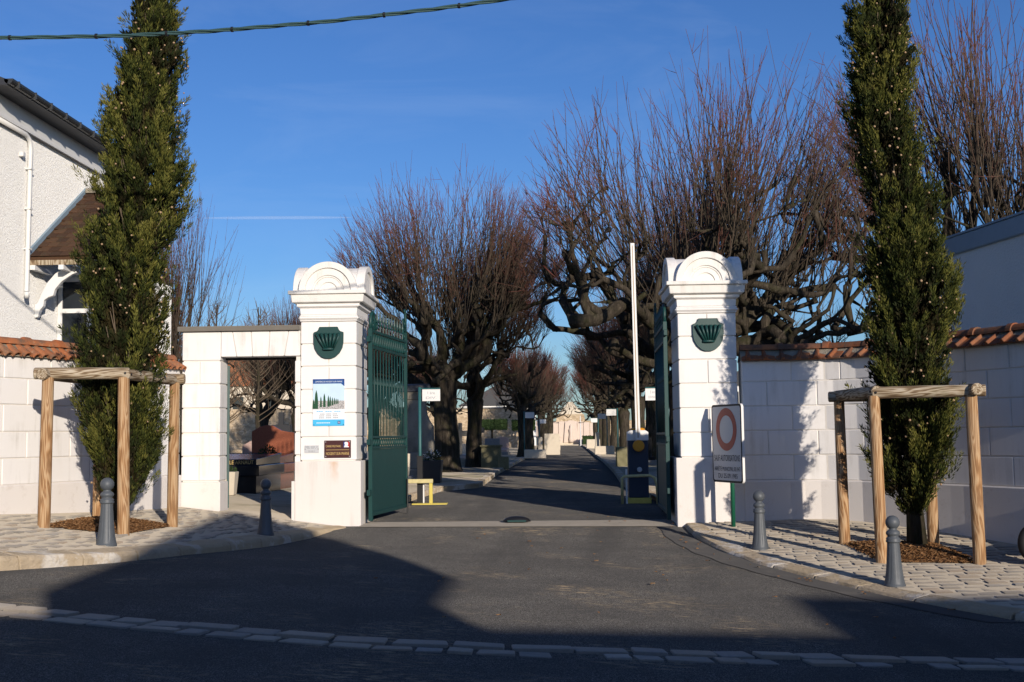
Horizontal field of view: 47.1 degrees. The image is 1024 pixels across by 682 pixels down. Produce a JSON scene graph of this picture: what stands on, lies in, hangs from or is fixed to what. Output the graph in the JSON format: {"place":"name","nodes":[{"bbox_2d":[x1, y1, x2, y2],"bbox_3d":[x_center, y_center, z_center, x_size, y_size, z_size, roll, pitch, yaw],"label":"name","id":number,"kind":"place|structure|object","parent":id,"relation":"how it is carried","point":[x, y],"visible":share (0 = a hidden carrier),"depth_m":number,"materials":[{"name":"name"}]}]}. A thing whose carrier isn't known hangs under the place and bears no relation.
{"place":"outdoors","nodes":[
{"label":"outdoors","id":0,"kind":"place"},
{"bbox_2d":[0,507,345,570],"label":"pavement","id":1,"kind":"structure","parent":0,"point":[63,540],"depth_m":15.53,"materials":[{"name":"stone"}]},
{"bbox_2d":[0,336,186,513],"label":"boundary wall","id":2,"kind":"structure","parent":1,"relation":"on","point":[21,358],"depth_m":16.94,"materials":[{"name":"paint"}]},
{"bbox_2d":[96,477,116,546],"bbox_3d":[-4.968,2.099,14.405,0.252,0.845,0.252,3,-6,-36],"label":"bollard","id":3,"kind":"object","parent":1,"relation":"on","point":[106,535],"visible":0.98,"depth_m":14.34,"materials":[{"name":"metal"}]},
{"bbox_2d":[33,367,185,535],"bbox_3d":[-5.541,1.675,16.296,1.262,2.532,2.255,-1,-5,7],"label":"tree guard","id":4,"kind":"object","parent":1,"relation":"on","point":[48,377],"visible":0.68,"depth_m":15.56,"materials":[{"name":"brown wood"}]},
{"bbox_2d":[57,0,202,519],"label":"cypress tree","id":5,"kind":"object","parent":1,"relation":"on","point":[118,282],"visible":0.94,"depth_m":16.37,"materials":[{"name":"green plant"}]},
{"bbox_2d":[177,325,301,520],"bbox_3d":[-4.711,1.587,20.560,2.140,3.660,0.780,-1,-5,2],"label":"pedestrian portal","id":6,"kind":"object","parent":1,"relation":"on","point":[209,352],"visible":0.81,"depth_m":20.38,"materials":[{"name":"stone"}]},
{"bbox_2d":[227,366,229,507],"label":"pedestrian gate","id":7,"kind":"structure","parent":6,"relation":"attached to","point":[228,406],"depth_m":20.76,"materials":[{"name":"metal"}]},
{"bbox_2d":[257,479,273,535],"bbox_3d":[-3.668,2.474,17.498,0.252,0.845,0.252,3,-6,-40],"label":"bollard","id":8,"kind":"object","parent":1,"relation":"on","point":[265,527],"visible":1,"depth_m":17.43,"materials":[{"name":"metal"}]},
{"bbox_2d":[0,0,508,40],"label":"overhead cable","id":9,"kind":"object","parent":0,"point":[245,28],"visible":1,"depth_m":12.61,"materials":[{"name":"black metal"}]},
{"bbox_2d":[228,445,537,513],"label":"cemetery ground","id":10,"kind":"structure","parent":0,"point":[281,501],"depth_m":27.48,"materials":[{"name":"soil"}]},
{"bbox_2d":[0,77,171,353],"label":"lodge house","id":11,"kind":"structure","parent":10,"relation":"on","point":[46,195],"depth_m":20.65,"materials":[{"name":"white paint"}]},
{"bbox_2d":[57,277,91,342],"bbox_3d":[-8.012,-0.023,21.511,0.620,2.300,0.049,-1,-5,2],"label":"window","id":12,"kind":"structure","parent":11,"relation":"in","point":[69,302],"depth_m":21.55,"materials":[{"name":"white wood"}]},
{"bbox_2d":[174,289,206,361],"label":"lime tree","id":13,"kind":"object","parent":10,"relation":"on","point":[191,326],"visible":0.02,"depth_m":40.55,"materials":[{"name":"brown plant"}]},
{"bbox_2d":[152,192,251,481],"bbox_3d":[-8.504,-0.014,29.431,3.772,8.246,3.494,-1,-5,2],"label":"lime tree","id":14,"kind":"object","parent":10,"relation":"on","point":[176,319],"visible":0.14,"depth_m":29.56,"materials":[{"name":"brown plant"}]},
{"bbox_2d":[194,295,257,403],"bbox_3d":[-8.715,1.470,34.635,2.470,5.824,2.282,-3,-5,23],"label":"young tree","id":15,"kind":"object","parent":10,"relation":"on","point":[212,318],"visible":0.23,"depth_m":34.68,"materials":[{"name":"brown plant"}]},
{"bbox_2d":[225,465,238,494],"bbox_3d":[-6.079,2.983,25.288,0.318,0.663,0.318,-1,-5,2],"label":"planter","id":16,"kind":"object","parent":10,"relation":"on","point":[233,478],"visible":0.59,"depth_m":25.14,"materials":[{"name":"stone"}]},
{"bbox_2d":[226,361,258,452],"bbox_3d":[-7.942,2.011,33.014,1.871,4.505,1.801,-1,-5,2],"label":"young tree","id":17,"kind":"object","parent":10,"relation":"on","point":[232,392],"visible":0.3,"depth_m":33.05,"materials":[{"name":"brown plant"}]},
{"bbox_2d":[242,441,251,452],"bbox_3d":[-7.146,3.346,32.357,1.260,1.249,2.220,-1,-5,2],"label":"grave","id":18,"kind":"object","parent":10,"relation":"on","point":[246,447],"visible":0.09,"depth_m":33.37,"materials":[{"name":"grey stone"}]},
{"bbox_2d":[226,444,283,493],"bbox_3d":[-6.429,3.000,27.489,1.860,1.178,2.520,-1,-5,2],"label":"grave","id":19,"kind":"object","parent":10,"relation":"on","point":[254,470],"visible":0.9,"depth_m":26.65,"materials":[{"name":"black stone"}]},
{"bbox_2d":[228,360,294,408],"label":"house","id":20,"kind":"structure","parent":10,"relation":"on","point":[281,406],"depth_m":108.80,"materials":[{"name":"paint"}]},
{"bbox_2d":[230,314,294,426],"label":"lime tree","id":21,"kind":"object","parent":10,"relation":"on","point":[264,421],"visible":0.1,"depth_m":60.53,"materials":[{"name":"brown plant"}]},
{"bbox_2d":[231,298,294,428],"bbox_3d":[-7.558,1.501,34.839,2.446,5.753,2.078,2,-5,-26],"label":"young tree","id":22,"kind":"object","parent":10,"relation":"on","point":[257,398],"visible":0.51,"depth_m":34.94,"materials":[{"name":"brown plant"}]},
{"bbox_2d":[234,291,300,461],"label":"lime tree","id":23,"kind":"object","parent":10,"relation":"on","point":[287,364],"visible":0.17,"depth_m":50.50,"materials":[{"name":"brown plant"}]},
{"bbox_2d":[252,425,294,488],"bbox_3d":[-6.258,2.933,29.445,1.260,1.669,2.420,-1,-5,2],"label":"grave","id":24,"kind":"object","parent":10,"relation":"on","point":[281,441],"visible":0.52,"depth_m":30.54,"materials":[{"name":"red stone"}]},
{"bbox_2d":[272,412,294,478],"bbox_3d":[-7.189,3.176,35.384,1.160,2.100,2.220,-1,-5,2],"label":"grave","id":25,"kind":"object","parent":10,"relation":"on","point":[281,426],"visible":0.27,"depth_m":36.40,"materials":[{"name":"stone"}]},
{"bbox_2d":[182,407,403,452],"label":"cemetery wall","id":26,"kind":"structure","parent":10,"relation":"on","point":[242,426],"depth_m":82.71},
{"bbox_2d":[288,261,378,525],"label":"gate pillar","id":27,"kind":"structure","parent":10,"relation":"on","point":[333,491],"depth_m":20.34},
{"bbox_2d":[304,445,318,452],"bbox_3d":[-3.452,1.863,20.247,0.250,0.130,0.018,-1,-5,2],"label":"plaque","id":28,"kind":"object","parent":27,"relation":"attached to","point":[311,448],"visible":1,"depth_m":20.25,"materials":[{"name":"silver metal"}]},
{"bbox_2d":[313,379,344,425],"bbox_3d":[-3.169,1.061,20.300,0.555,0.810,0.020,-1,-5,2],"label":"poster","id":29,"kind":"object","parent":27,"relation":"attached to","point":[328,402],"visible":1,"depth_m":20.30,"materials":[{"name":"white paper"}]},
{"bbox_2d":[314,327,343,358],"bbox_3d":[-3.181,0.027,20.338,0.520,0.552,0.128,-1,-5,2],"label":"shield ornament","id":30,"kind":"object","parent":27,"relation":"attached to","point":[328,342],"visible":1,"depth_m":20.34,"materials":[{"name":"paint"}]},
{"bbox_2d":[324,440,350,457],"bbox_3d":[-3.002,1.861,20.228,0.460,0.300,0.022,-1,-5,2],"label":"plaque","id":31,"kind":"object","parent":27,"relation":"attached to","point":[337,448],"visible":1,"depth_m":20.22,"materials":[{"name":"brown metal"}]},
{"bbox_2d":[366,301,420,445],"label":"lime tree","id":32,"kind":"object","parent":10,"relation":"on","point":[410,330],"visible":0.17,"depth_m":57.90,"materials":[{"name":"brown plant"}]},
{"bbox_2d":[408,454,412,483],"bbox_3d":[-3.372,3.497,32.454,1.060,0.967,2.120,-1,-5,1],"label":"grave","id":33,"kind":"object","parent":10,"relation":"on","point":[410,476],"visible":0.04,"depth_m":33.30,"materials":[{"name":"grey stone"}]},
{"bbox_2d":[394,384,433,477],"bbox_3d":[-3.004,2.802,36.388,1.500,2.998,1.314,-1,-5,2],"label":"tomb monument","id":34,"kind":"object","parent":10,"relation":"on","point":[427,434],"visible":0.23,"depth_m":36.42,"materials":[{"name":"stone"}]},
{"bbox_2d":[395,357,433,414],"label":"young tree","id":35,"kind":"object","parent":10,"relation":"on","point":[424,383],"visible":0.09,"depth_m":44.33,"materials":[{"name":"brown plant"}]},
{"bbox_2d":[423,449,442,482],"bbox_3d":[-2.234,3.463,32.731,0.591,0.967,0.586,-1,-5,2],"label":"planter","id":36,"kind":"object","parent":10,"relation":"on","point":[433,469],"visible":0.98,"depth_m":32.46,"materials":[{"name":"plastic"}]},
{"bbox_2d":[409,337,488,416],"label":"lime tree","id":37,"kind":"object","parent":10,"relation":"on","point":[431,402],"depth_m":78.02,"materials":[{"name":"brown plant"}]},
{"bbox_2d":[325,144,599,471],"bbox_3d":[-2.170,-0.971,39.844,8.628,11.705,9.045,3,-6,-38],"label":"lime tree","id":38,"kind":"object","parent":10,"relation":"on","point":[442,372],"visible":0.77,"depth_m":39.56,"materials":[{"name":"brown plant"}]},
{"bbox_2d":[458,423,466,465],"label":"grave","id":39,"kind":"object","parent":10,"relation":"on","point":[462,457],"visible":0.33,"depth_m":49.14,"materials":[{"name":"stone"}]},
{"bbox_2d":[427,407,518,447],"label":"cemetery wall","id":40,"kind":"structure","parent":10,"relation":"on","point":[498,413],"depth_m":120.08,"materials":[{"name":"stone"}]},
{"bbox_2d":[416,231,556,466],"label":"lime tree","id":41,"kind":"object","parent":10,"relation":"on","point":[477,382],"visible":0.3,"depth_m":45.06,"materials":[{"name":"brown plant"}]},
{"bbox_2d":[480,445,502,467],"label":"stone trough","id":42,"kind":"object","parent":10,"relation":"on","point":[490,454],"visible":0.76,"depth_m":44.21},
{"bbox_2d":[485,438,499,444],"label":"grave","id":43,"kind":"object","parent":10,"relation":"on","point":[492,441],"visible":0.21,"depth_m":70.04,"materials":[{"name":"grey stone"}]},
{"bbox_2d":[482,418,507,437],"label":"hedge","id":44,"kind":"object","parent":10,"relation":"on","point":[491,425],"visible":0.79,"depth_m":101.36,"materials":[{"name":"green plant"}]},
{"bbox_2d":[459,388,535,445],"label":"house","id":45,"kind":"structure","parent":10,"relation":"on","point":[489,399],"depth_m":140.97,"materials":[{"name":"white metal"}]},
{"bbox_2d":[498,456,508,468],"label":"stone trough","id":46,"kind":"object","parent":10,"relation":"on","point":[503,462],"visible":0.82,"depth_m":43.38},
{"bbox_2d":[497,437,509,454],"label":"grave","id":47,"kind":"object","parent":10,"relation":"on","point":[504,441],"visible":0.59,"depth_m":75.96,"materials":[{"name":"grey stone"}]},
{"bbox_2d":[483,343,555,458],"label":"lime tree","id":48,"kind":"object","parent":10,"relation":"on","point":[520,406],"visible":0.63,"depth_m":65.90,"materials":[{"name":"brown plant"}]},
{"bbox_2d":[511,419,535,431],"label":"hedge","id":49,"kind":"object","parent":10,"relation":"on","point":[514,427],"visible":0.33,"depth_m":101.28,"materials":[{"name":"green plant"}]},
{"bbox_2d":[488,340,563,449],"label":"lime tree","id":50,"kind":"object","parent":10,"relation":"on","point":[530,435],"visible":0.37,"depth_m":83.30,"materials":[{"name":"brown plant"}]},
{"bbox_2d":[523,411,533,449],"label":"division sign","id":51,"kind":"object","parent":10,"relation":"on","point":[528,414],"visible":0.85,"depth_m":65.28,"materials":[{"name":"white metal"}]},
{"bbox_2d":[524,449,545,457],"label":"stone trough","id":52,"kind":"object","parent":10,"relation":"on","point":[538,453],"visible":1,"depth_m":64.02,"materials":[{"name":"stone"}]},
{"bbox_2d":[512,348,572,448],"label":"lime tree","id":53,"kind":"object","parent":10,"relation":"on","point":[564,369],"visible":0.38,"depth_m":97.17,"materials":[{"name":"brown plant"}]},
{"bbox_2d":[526,371,575,433],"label":"lime tree","id":54,"kind":"object","parent":10,"relation":"on","point":[560,395],"visible":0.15,"depth_m":112.24,"materials":[{"name":"brown plant"}]},
{"bbox_2d":[0,526,1023,681],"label":"street","id":55,"kind":"structure","parent":0,"point":[556,594],"depth_m":11.08,"materials":[{"name":"asphalt"}]},
{"bbox_2d":[0,603,1023,671],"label":"gutter channel","id":56,"kind":"object","parent":55,"relation":"on","point":[229,631],"visible":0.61,"depth_m":9.39,"materials":[{"name":"stone"}]},
{"bbox_2d":[359,519,676,526],"bbox_3d":[0.085,3.135,20.110,5.350,0.035,1.070,-1,-5,2],"label":"threshold strip","id":57,"kind":"object","parent":55,"relation":"on","point":[666,522],"visible":0.94,"depth_m":20.01,"materials":[{"name":"concrete"}]},
{"bbox_2d":[503,516,530,521],"bbox_3d":[0.083,3.064,20.243,0.480,0.092,0.255,-1,-5,2],"label":"gate stop","id":58,"kind":"object","parent":57,"relation":"on","point":[517,519],"visible":1,"depth_m":20.17,"materials":[{"name":"black metal"}]},
{"bbox_2d":[374,516,955,638],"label":"dead leaves","id":59,"kind":"object","parent":55,"relation":"on","point":[894,637],"visible":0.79,"depth_m":14.38,"materials":[{"name":"brown plant"}]},
{"bbox_2d":[658,526,1023,622],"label":"kerb","id":60,"kind":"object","parent":55,"relation":"on","point":[675,535],"visible":0.98,"depth_m":14.59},
{"bbox_2d":[0,0,1023,420],"label":"sky","id":61,"kind":"structure","parent":0,"point":[287,125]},
{"bbox_2d":[370,445,666,521],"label":"alley road","id":62,"kind":"structure","parent":0,"point":[574,482],"depth_m":27.08,"materials":[{"name":"asphalt"}]},
{"bbox_2d":[366,309,407,520],"bbox_3d":[-2.274,1.256,21.730,0.098,3.991,2.740,-1,-5,9],"label":"gate leaf","id":63,"kind":"object","parent":62,"relation":"on","point":[387,490],"visible":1,"depth_m":21.62,"materials":[{"name":"paint"}]},
{"bbox_2d":[416,456,424,502],"bbox_3d":[-2.000,3.037,25.683,0.170,1.050,0.100,-1,-5,2],"label":"support post","id":64,"kind":"object","parent":62,"relation":"on","point":[420,492],"visible":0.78,"depth_m":25.64,"materials":[{"name":"white metal"}]},
{"bbox_2d":[408,479,447,504],"bbox_3d":[-1.998,3.275,25.513,1.190,0.550,0.280,-1,-5,2],"label":"crash rail","id":65,"kind":"object","parent":62,"relation":"on","point":[430,481],"visible":0.87,"depth_m":25.48,"materials":[{"name":"metal"}]},
{"bbox_2d":[418,387,439,455],"bbox_3d":[-1.839,2.413,26.178,0.495,2.770,0.069,-1,-5,2],"label":"division sign","id":66,"kind":"object","parent":62,"relation":"on","point":[430,394],"visible":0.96,"depth_m":26.26,"materials":[{"name":"white metal"}]},
{"bbox_2d":[408,457,524,501],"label":"kerb","id":67,"kind":"structure","parent":62,"relation":"on","point":[482,481],"depth_m":31.78,"materials":[{"name":"concrete"}]},
{"bbox_2d":[544,434,559,454],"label":"stone post","id":68,"kind":"object","parent":62,"relation":"on","point":[551,444],"visible":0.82,"depth_m":74.63,"materials":[{"name":"stone"}]},
{"bbox_2d":[547,374,574,433],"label":"lime tree","id":69,"kind":"object","parent":62,"relation":"on","point":[550,425],"visible":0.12,"depth_m":129.47,"materials":[{"name":"brown plant"}]},
{"bbox_2d":[582,445,655,500],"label":"kerb","id":70,"kind":"structure","parent":62,"relation":"on","point":[616,471],"depth_m":40.32,"materials":[{"name":"concrete"}]},
{"bbox_2d":[626,243,651,502],"bbox_3d":[2.689,0.688,25.425,0.520,5.600,0.536,-1,-5,2],"label":"lift barrier","id":71,"kind":"object","parent":62,"relation":"on","point":[637,455],"visible":0.98,"depth_m":25.18,"materials":[{"name":"metal"}]},
{"bbox_2d":[621,469,657,503],"bbox_3d":[2.712,3.118,24.941,0.813,0.801,0.152,-1,-5,2],"label":"crash rail","id":72,"kind":"object","parent":62,"relation":"on","point":[626,476],"visible":0.73,"depth_m":24.89,"materials":[{"name":"metal"}]},
{"bbox_2d":[654,303,670,519],"bbox_3d":[2.715,1.153,21.188,0.098,3.991,2.740,-1,-5,3],"label":"gate leaf","id":73,"kind":"object","parent":62,"relation":"on","point":[662,417],"visible":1,"depth_m":20.90,"materials":[{"name":"paint"}]},
{"bbox_2d":[581,444,656,496],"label":"cemetery ground","id":74,"kind":"structure","parent":0,"point":[611,458],"depth_m":40.69,"materials":[{"name":"soil"}]},
{"bbox_2d":[536,402,592,444],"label":"war memorial","id":75,"kind":"object","parent":74,"relation":"on","point":[567,429],"visible":0.48,"depth_m":150.42,"materials":[{"name":"stone"}]},
{"bbox_2d":[566,383,597,438],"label":"lime tree","id":76,"kind":"object","parent":74,"relation":"on","point":[591,415],"visible":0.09,"depth_m":129.70,"materials":[{"name":"brown plant"}]},
{"bbox_2d":[568,366,601,445],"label":"lime tree","id":77,"kind":"object","parent":74,"relation":"on","point":[599,420],"visible":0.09,"depth_m":111.47,"materials":[{"name":"brown plant"}]},
{"bbox_2d":[582,435,592,444],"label":"hedge","id":78,"kind":"object","parent":74,"relation":"on","point":[584,439],"visible":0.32,"depth_m":147.54,"materials":[{"name":"green plant"}]},
{"bbox_2d":[571,366,609,445],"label":"lime tree","id":79,"kind":"object","parent":74,"relation":"on","point":[604,434],"visible":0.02,"depth_m":95.42,"materials":[{"name":"brown plant"}]},
{"bbox_2d":[536,420,645,436],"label":"cemetery wall","id":80,"kind":"structure","parent":74,"relation":"on","point":[630,423],"depth_m":155.37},
{"bbox_2d":[586,439,599,448],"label":"stone trough","id":81,"kind":"object","parent":74,"relation":"on","point":[590,443],"visible":0.76,"depth_m":104.17,"materials":[{"name":"stone"}]},
{"bbox_2d":[595,432,598,445],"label":"stone post","id":82,"kind":"object","parent":74,"relation":"on","point":[596,438],"visible":0.58,"depth_m":72.56,"materials":[{"name":"stone"}]},
{"bbox_2d":[564,322,630,446],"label":"lime tree","id":83,"kind":"object","parent":74,"relation":"on","point":[622,404],"visible":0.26,"depth_m":69.59,"materials":[{"name":"brown plant"}]},
{"bbox_2d":[598,413,607,445],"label":"division sign","id":84,"kind":"object","parent":74,"relation":"on","point":[602,416],"visible":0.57,"depth_m":72.39,"materials":[{"name":"white metal"}]},
{"bbox_2d":[595,446,614,454],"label":"stone trough","id":85,"kind":"object","parent":74,"relation":"on","point":[604,450],"visible":0.76,"depth_m":71.34,"materials":[{"name":"stone"}]},
{"bbox_2d":[567,346,653,451],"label":"lime tree","id":86,"kind":"object","parent":74,"relation":"on","point":[613,435],"visible":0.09,"depth_m":81.39,"materials":[{"name":"brown plant"}]},
{"bbox_2d":[563,270,660,428],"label":"lime tree","id":87,"kind":"object","parent":74,"relation":"on","point":[629,394],"visible":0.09,"depth_m":59.30,"materials":[{"name":"brown plant"}]},
{"bbox_2d":[606,408,618,446],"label":"division sign","id":88,"kind":"object","parent":74,"relation":"on","point":[610,412],"visible":0.85,"depth_m":59.94,"materials":[{"name":"white metal"}]},
{"bbox_2d":[561,230,671,459],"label":"lime tree","id":89,"kind":"object","parent":74,"relation":"on","point":[650,427],"depth_m":49.23,"materials":[{"name":"brown plant"}]},
{"bbox_2d":[616,447,627,465],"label":"stone trough","id":90,"kind":"object","parent":74,"relation":"on","point":[621,456],"visible":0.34,"depth_m":43.83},
{"bbox_2d":[645,387,654,399],"bbox_3d":[3.147,2.307,25.597,0.435,2.650,0.069,-1,-5,2],"label":"division sign","id":91,"kind":"object","parent":74,"relation":"on","point":[649,393],"visible":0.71,"depth_m":25.69,"materials":[{"name":"white metal"}]},
{"bbox_2d":[647,438,656,464],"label":"grave","id":92,"kind":"object","parent":74,"relation":"on","point":[651,459],"visible":0.34,"depth_m":45.50,"materials":[{"name":"grey stone"}]},
{"bbox_2d":[579,152,788,455],"bbox_3d":[5.982,-0.944,39.308,8.223,11.364,7.843,3,-6,-38],"label":"lime tree","id":93,"kind":"object","parent":74,"relation":"on","point":[628,381],"visible":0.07,"depth_m":38.35,"materials":[{"name":"brown plant"}]},
{"bbox_2d":[496,25,877,390],"bbox_3d":[4.503,-1.665,28.400,9.857,11.393,9.362,-2,-5,10],"label":"lime tree","id":94,"kind":"object","parent":74,"relation":"on","point":[729,228],"visible":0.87,"depth_m":27.43,"materials":[{"name":"brown plant"}]},
{"bbox_2d":[816,297,848,342],"bbox_3d":[8.913,1.329,33.343,2.117,5.494,2.389,0,-5,-9],"label":"young tree","id":95,"kind":"object","parent":74,"relation":"on","point":[839,337],"visible":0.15,"depth_m":33.47,"materials":[{"name":"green plant"}]},
{"bbox_2d":[762,0,1023,336],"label":"lime tree","id":96,"kind":"object","parent":74,"relation":"on","point":[981,148],"visible":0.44,"depth_m":29.26,"materials":[{"name":"brown plant"}]},
{"bbox_2d":[941,210,1023,331],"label":"flat roofed building","id":97,"kind":"structure","parent":74,"relation":"on","point":[991,254],"depth_m":21.81,"materials":[{"name":"paint"}]},
{"bbox_2d":[685,519,1023,621],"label":"pavement","id":98,"kind":"structure","parent":0,"point":[946,572],"depth_m":15.24,"materials":[{"name":"stone"}]},
{"bbox_2d":[659,251,747,526],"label":"gate pillar","id":99,"kind":"structure","parent":98,"relation":"on","point":[703,284],"depth_m":19.68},
{"bbox_2d":[692,318,723,350],"bbox_3d":[3.288,-0.108,19.683,0.520,0.552,0.128,-1,-5,2],"label":"shield ornament","id":100,"kind":"object","parent":99,"relation":"attached to","point":[707,333],"visible":1,"depth_m":19.68,"materials":[{"name":"paint"}]},
{"bbox_2d":[711,403,744,526],"bbox_3d":[3.526,2.115,18.931,0.132,2.190,1.000,1,-5,-18],"label":"road sign","id":101,"kind":"object","parent":98,"relation":"on","point":[728,449],"visible":0.99,"depth_m":18.88,"materials":[{"name":"white metal"}]},
{"bbox_2d":[751,491,768,549],"bbox_3d":[3.532,2.561,16.778,0.252,0.845,0.252,1,-5,-15],"label":"bollard","id":102,"kind":"object","parent":98,"relation":"on","point":[759,542],"visible":0.99,"depth_m":16.71,"materials":[{"name":"metal"}]},
{"bbox_2d":[737,323,1023,544],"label":"boundary wall","id":103,"kind":"structure","parent":98,"relation":"on","point":[789,441],"depth_m":19.05,"materials":[{"name":"stone"}]},
{"bbox_2d":[884,515,905,587],"bbox_3d":[4.506,2.485,13.876,0.252,0.845,0.252,-1,-5,-1],"label":"bollard","id":104,"kind":"object","parent":98,"relation":"on","point":[894,576],"visible":1,"depth_m":13.81,"materials":[{"name":"metal"}]},
{"bbox_2d":[835,0,965,544],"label":"cypress tree","id":105,"kind":"object","parent":98,"relation":"on","point":[909,279],"visible":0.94,"depth_m":16.16,"materials":[{"name":"green plant"}]},
{"bbox_2d":[828,383,986,564],"bbox_3d":[5.333,1.923,15.923,1.356,2.605,2.328,0,-5,-5],"label":"tree guard","id":106,"kind":"object","parent":98,"relation":"on","point":[970,393],"visible":0.87,"depth_m":15.30,"materials":[{"name":"brown wood"}]},
{"bbox_2d":[1017,528,1023,557],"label":"parked scooter","id":107,"kind":"object","parent":98,"relation":"on","point":[1020,542],"visible":1,"depth_m":14.53,"materials":[{"name":"rubber"}]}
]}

